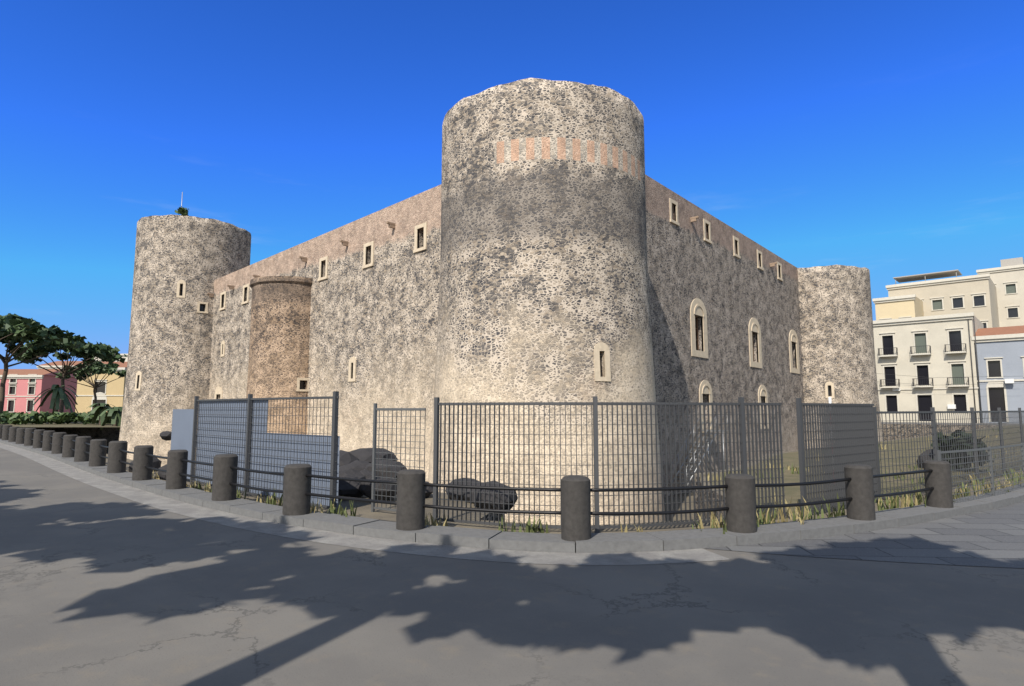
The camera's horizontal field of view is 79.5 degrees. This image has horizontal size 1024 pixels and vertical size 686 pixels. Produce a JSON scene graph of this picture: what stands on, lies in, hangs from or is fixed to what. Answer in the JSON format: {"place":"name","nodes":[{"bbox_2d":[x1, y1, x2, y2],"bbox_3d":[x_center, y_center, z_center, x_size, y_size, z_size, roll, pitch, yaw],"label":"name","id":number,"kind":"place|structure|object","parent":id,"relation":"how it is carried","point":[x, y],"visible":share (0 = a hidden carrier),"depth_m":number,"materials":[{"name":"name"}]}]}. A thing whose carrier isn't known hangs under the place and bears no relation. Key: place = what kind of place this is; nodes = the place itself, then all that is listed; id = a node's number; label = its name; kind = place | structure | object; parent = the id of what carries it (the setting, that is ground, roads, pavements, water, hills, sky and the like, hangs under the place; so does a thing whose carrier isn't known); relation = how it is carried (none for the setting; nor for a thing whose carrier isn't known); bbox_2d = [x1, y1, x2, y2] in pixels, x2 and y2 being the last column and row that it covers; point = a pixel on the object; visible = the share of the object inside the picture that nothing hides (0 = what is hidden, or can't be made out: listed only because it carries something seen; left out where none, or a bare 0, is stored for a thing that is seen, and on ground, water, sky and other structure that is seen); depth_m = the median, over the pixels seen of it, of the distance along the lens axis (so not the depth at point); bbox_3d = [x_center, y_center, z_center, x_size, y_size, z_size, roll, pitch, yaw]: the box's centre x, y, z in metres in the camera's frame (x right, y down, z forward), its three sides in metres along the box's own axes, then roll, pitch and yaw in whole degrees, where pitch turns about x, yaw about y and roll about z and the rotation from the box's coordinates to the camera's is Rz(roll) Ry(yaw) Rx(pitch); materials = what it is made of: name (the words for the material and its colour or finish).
{"place":"outdoors","nodes":[
{"label":"outdoors","id":0,"kind":"place"},
{"bbox_2d":[0,369,76,414],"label":"pink house","id":1,"kind":"structure","parent":0,"point":[48,380],"depth_m":125.83,"materials":[{"name":"paint"}]},
{"bbox_2d":[0,374,43,411],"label":"building trim","id":2,"kind":"structure","parent":1,"relation":"attached to","point":[28,376],"depth_m":125.41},
{"bbox_2d":[0,422,119,426],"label":"lawn","id":3,"kind":"structure","parent":0,"point":[73,424],"depth_m":64.01,"materials":[{"name":"green plant"}]},
{"bbox_2d":[0,317,33,341],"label":"foliage","id":4,"kind":"object","parent":3,"relation":"on","point":[16,325],"visible":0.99,"depth_m":73.94,"materials":[{"name":"green plant"}]},
{"bbox_2d":[0,313,86,412],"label":"stone pine","id":5,"kind":"object","parent":3,"relation":"on","point":[42,334],"visible":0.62,"depth_m":80.61,"materials":[{"name":"green plant"}]},
{"bbox_2d":[31,384,77,412],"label":"palm","id":6,"kind":"object","parent":3,"relation":"on","point":[57,392],"visible":0.94,"depth_m":74.49,"materials":[{"name":"green plant"}]},
{"bbox_2d":[0,411,110,424],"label":"hedge","id":7,"kind":"object","parent":3,"relation":"on","point":[19,418],"visible":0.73,"depth_m":68.61,"materials":[{"name":"green plant"}]},
{"bbox_2d":[4,336,126,412],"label":"stone pine","id":8,"kind":"object","parent":3,"relation":"on","point":[88,352],"visible":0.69,"depth_m":92.11,"materials":[{"name":"green plant"}]},
{"bbox_2d":[83,403,114,424],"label":"palm","id":9,"kind":"object","parent":3,"relation":"on","point":[96,410],"visible":0.78,"depth_m":65.62,"materials":[{"name":"green plant"}]},
{"bbox_2d":[96,407,122,429],"bbox_3d":[-40.003,7.697,62.012,3.193,2.546,3.162,-6,-8,42],"label":"palm","id":10,"kind":"object","parent":3,"relation":"on","point":[114,415],"visible":0.81,"depth_m":61.38,"materials":[{"name":"green plant"}]},
{"bbox_2d":[41,361,82,364],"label":"roof","id":11,"kind":"structure","parent":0,"point":[60,363],"depth_m":153.71,"materials":[{"name":"paint"}]},
{"bbox_2d":[36,365,74,368],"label":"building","id":12,"kind":"structure","parent":11,"relation":"attached to","point":[49,367],"depth_m":150.84,"materials":[{"name":"stone"}]},
{"bbox_2d":[94,356,127,361],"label":"pale house","id":13,"kind":"structure","parent":0,"point":[126,359],"depth_m":171.58,"materials":[{"name":"paint"}]},
{"bbox_2d":[106,450,693,520],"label":"moat floor","id":14,"kind":"structure","parent":0,"point":[678,506],"depth_m":34.07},
{"bbox_2d":[119,214,250,466],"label":"tower","id":15,"kind":"structure","parent":14,"relation":"on","point":[169,349],"depth_m":55.24,"materials":[{"name":"beige stone"}]},
{"bbox_2d":[175,205,188,215],"bbox_3d":[-30.185,-11.861,56.362,1.247,1.589,1.198,4,-7,-32],"label":"shrub","id":16,"kind":"object","parent":15,"relation":"on","point":[183,211],"visible":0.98,"depth_m":56.26,"materials":[{"name":"green plant"}]},
{"bbox_2d":[246,283,310,434],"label":"tower","id":17,"kind":"structure","parent":14,"relation":"on","point":[278,364],"depth_m":43.98,"materials":[{"name":"brown stone"}]},
{"bbox_2d":[250,276,312,287],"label":"turret cornice","id":18,"kind":"structure","parent":17,"relation":"on","point":[280,279],"depth_m":44.34,"materials":[{"name":"beige stone"}]},
{"bbox_2d":[209,185,440,480],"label":"wall","id":19,"kind":"structure","parent":14,"relation":"on","point":[378,320],"depth_m":39.86,"materials":[{"name":"beige stone"}]},
{"bbox_2d":[134,198,834,432],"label":"window frames","id":20,"kind":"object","parent":19,"relation":"attached to","point":[697,307],"depth_m":43.49,"materials":[{"name":"stone"}]},
{"bbox_2d":[207,216,776,296],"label":"wall brackets","id":21,"kind":"object","parent":19,"relation":"attached to","point":[392,225],"depth_m":45.28,"materials":[{"name":"stone"}]},
{"bbox_2d":[20,424,996,521],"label":"moat walls","id":22,"kind":"structure","parent":14,"relation":"on","point":[108,434],"depth_m":70.76,"materials":[{"name":"grey stone"}]},
{"bbox_2d":[428,78,665,524],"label":"tower","id":23,"kind":"structure","parent":14,"relation":"on","point":[543,288],"depth_m":25.68,"materials":[{"name":"grey stone"}]},
{"bbox_2d":[670,415,727,485],"bbox_3d":[12.194,7.157,39.806,1.160,4.869,6.266,-6,-8,42],"label":"moat stair","id":24,"kind":"object","parent":14,"relation":"on","point":[686,469],"visible":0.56,"depth_m":39.48,"materials":[{"name":"grey"}]},
{"bbox_2d":[645,174,804,496],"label":"wall","id":25,"kind":"structure","parent":14,"relation":"on","point":[687,264],"depth_m":44.74,"materials":[{"name":"grey stone"}]},
{"bbox_2d":[0,422,1023,685],"bbox_3d":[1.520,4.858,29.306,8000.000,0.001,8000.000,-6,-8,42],"label":"ground","id":26,"kind":"structure","parent":0,"point":[98,586],"depth_m":5.15,"materials":[{"name":"grey asphalt"}]},
{"bbox_2d":[55,360,126,407],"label":"stone pine","id":27,"kind":"object","parent":26,"relation":"on","point":[98,368],"visible":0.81,"depth_m":104.35,"materials":[{"name":"green plant"}]},
{"bbox_2d":[75,362,126,413],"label":"building","id":28,"kind":"structure","parent":26,"relation":"on","point":[116,387],"depth_m":118.48,"materials":[{"name":"paint"}]},
{"bbox_2d":[75,367,126,409],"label":"building trim","id":29,"kind":"structure","parent":28,"relation":"attached to","point":[100,395],"depth_m":118.27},
{"bbox_2d":[0,443,730,564],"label":"gutter","id":30,"kind":"object","parent":26,"relation":"on","point":[323,536],"visible":1,"depth_m":7.88,"materials":[{"name":"grey concrete"}]},
{"bbox_2d":[873,316,983,422],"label":"cream palazzo","id":31,"kind":"structure","parent":26,"relation":"on","point":[938,358],"depth_m":79.78,"materials":[{"name":"paint"}]},
{"bbox_2d":[873,312,978,420],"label":"building trim","id":32,"kind":"structure","parent":31,"relation":"attached to","point":[958,390],"depth_m":79.75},
{"bbox_2d":[876,316,1009,422],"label":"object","id":33,"kind":"object","parent":31,"relation":"attached to","point":[971,369],"visible":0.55,"depth_m":76.23,"materials":[{"name":"grey"}]},
{"bbox_2d":[892,379,1013,408],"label":"air cons","id":34,"kind":"object","parent":31,"relation":"attached to","point":[951,406],"visible":0.95,"depth_m":77.21,"materials":[{"name":"white"}]},
{"bbox_2d":[0,0,1023,368],"label":"sky","id":35,"kind":"structure","parent":0,"point":[884,137],"materials":[{"name":"blue"}]},
{"bbox_2d":[106,425,1023,533],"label":"verge ground","id":36,"kind":"structure","parent":0,"point":[363,510],"depth_m":10.09,"materials":[{"name":"soil"}]},
{"bbox_2d":[190,391,338,511],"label":"fence panel bars","id":37,"kind":"object","parent":36,"relation":"on","point":[334,431],"visible":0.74,"depth_m":11.84,"materials":[{"name":"grey metal"}]},
{"bbox_2d":[171,409,193,478],"bbox_3d":[-7.892,2.387,14.735,1.550,1.600,0.030,-6,-9,44],"label":"metal panel","id":38,"kind":"object","parent":37,"relation":"attached to","point":[182,429],"visible":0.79,"depth_m":14.71,"materials":[{"name":"grey metal"}]},
{"bbox_2d":[195,400,339,506],"bbox_3d":[-5.115,2.039,12.241,5.866,1.800,0.133,-6,-8,42],"label":"fence sheeting","id":39,"kind":"object","parent":37,"relation":"attached to","point":[224,413],"visible":0.58,"depth_m":11.95,"materials":[{"name":"metal"}]},
{"bbox_2d":[160,431,406,500],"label":"lava rocks","id":40,"kind":"object","parent":36,"relation":"on","point":[360,459],"visible":0.31,"depth_m":13.69,"materials":[{"name":"grey stone"}]},
{"bbox_2d":[129,457,517,514],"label":"rocks","id":41,"kind":"object","parent":36,"relation":"on","point":[342,473],"visible":0.34,"depth_m":11.43,"materials":[{"name":"black stone"}]},
{"bbox_2d":[371,403,425,511],"bbox_3d":[-1.860,1.909,10.050,1.130,1.850,0.045,-4,-7,33],"label":"fence","id":42,"kind":"object","parent":36,"relation":"on","point":[375,440],"visible":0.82,"depth_m":10.18,"materials":[{"name":"grey metal"}]},
{"bbox_2d":[0,439,1023,552],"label":"sidewalk","id":43,"kind":"structure","parent":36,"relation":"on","point":[644,541],"depth_m":8.33,"materials":[{"name":"grey concrete"}]},
{"bbox_2d":[0,425,953,542],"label":"bollards","id":44,"kind":"object","parent":43,"relation":"on","point":[740,499],"visible":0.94,"depth_m":9.29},
{"bbox_2d":[1,428,933,514],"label":"bollard rails","id":45,"kind":"object","parent":44,"relation":"on","point":[592,490],"visible":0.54,"depth_m":8.39,"materials":[{"name":"black metal"}]},
{"bbox_2d":[152,429,1023,533],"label":"weeds","id":46,"kind":"object","parent":36,"relation":"on","point":[893,503],"visible":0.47,"depth_m":9.81,"materials":[{"name":"green plant"}]},
{"bbox_2d":[433,396,1023,532],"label":"fence bars","id":47,"kind":"object","parent":36,"relation":"on","point":[853,435],"visible":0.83,"depth_m":9.32,"materials":[{"name":"grey metal"}]},
{"bbox_2d":[917,449,956,469],"bbox_3d":[12.254,3.399,17.688,1.036,0.759,0.981,-6,-8,42],"label":"rock","id":48,"kind":"object","parent":36,"relation":"on","point":[926,452],"visible":0.21,"depth_m":17.66,"materials":[{"name":"grey stone"}]},
{"bbox_2d":[931,430,988,469],"bbox_3d":[12.412,2.966,16.991,1.399,1.178,1.372,-6,-8,42],"label":"dark shrub","id":49,"kind":"object","parent":36,"relation":"on","point":[954,444],"visible":0.39,"depth_m":16.77,"materials":[{"name":"green plant"}]},
{"bbox_2d":[937,443,1023,503],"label":"metal fence","id":50,"kind":"object","parent":36,"relation":"on","point":[990,460],"visible":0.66,"depth_m":11.25,"materials":[{"name":"grey metal"}]},
{"bbox_2d":[798,265,882,448],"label":"tower","id":51,"kind":"structure","parent":0,"point":[836,326],"depth_m":58.12,"materials":[{"name":"grey stone"}]},
{"bbox_2d":[704,425,1023,514],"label":"embankment grass","id":52,"kind":"structure","parent":0,"point":[792,492],"depth_m":17.36,"materials":[{"name":"green plant"}]},
{"bbox_2d":[707,501,1023,567],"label":"pavement","id":53,"kind":"structure","parent":0,"point":[991,538],"depth_m":7.75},
{"bbox_2d":[875,297,923,319],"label":"block","id":54,"kind":"structure","parent":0,"point":[898,309],"depth_m":96.61,"materials":[{"name":"paint"}]},
{"bbox_2d":[872,294,915,319],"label":"building trim","id":55,"kind":"structure","parent":54,"relation":"attached to","point":[894,298],"depth_m":96.42,"materials":[{"name":"stone"}]},
{"bbox_2d":[888,277,998,327],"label":"building wall","id":56,"kind":"structure","parent":0,"point":[988,311],"depth_m":98.21,"materials":[{"name":"paint"}]},
{"bbox_2d":[886,273,989,327],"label":"building trim","id":57,"kind":"structure","parent":56,"relation":"attached to","point":[941,281],"depth_m":98.67,"materials":[{"name":"stone"}]},
{"bbox_2d":[893,257,1023,283],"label":"roof clutter","id":58,"kind":"object","parent":56,"relation":"on","point":[956,273],"visible":0.81,"depth_m":103.79,"materials":[{"name":"grey concrete"}]},
{"bbox_2d":[975,325,1023,422],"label":"grey house","id":59,"kind":"structure","parent":0,"point":[1011,353],"depth_m":75.00,"materials":[{"name":"paint"}]},
{"bbox_2d":[971,333,1023,421],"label":"building trim","id":60,"kind":"structure","parent":59,"relation":"attached to","point":[993,338],"depth_m":75.02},
{"bbox_2d":[986,269,1023,326],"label":"building wall","id":61,"kind":"structure","parent":0,"point":[1003,299],"depth_m":104.47,"materials":[{"name":"paint"}]},
{"bbox_2d":[976,264,1023,318],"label":"building trim","id":62,"kind":"structure","parent":61,"relation":"attached to","point":[1000,269],"depth_m":104.67,"materials":[{"name":"stone"}]}
]}

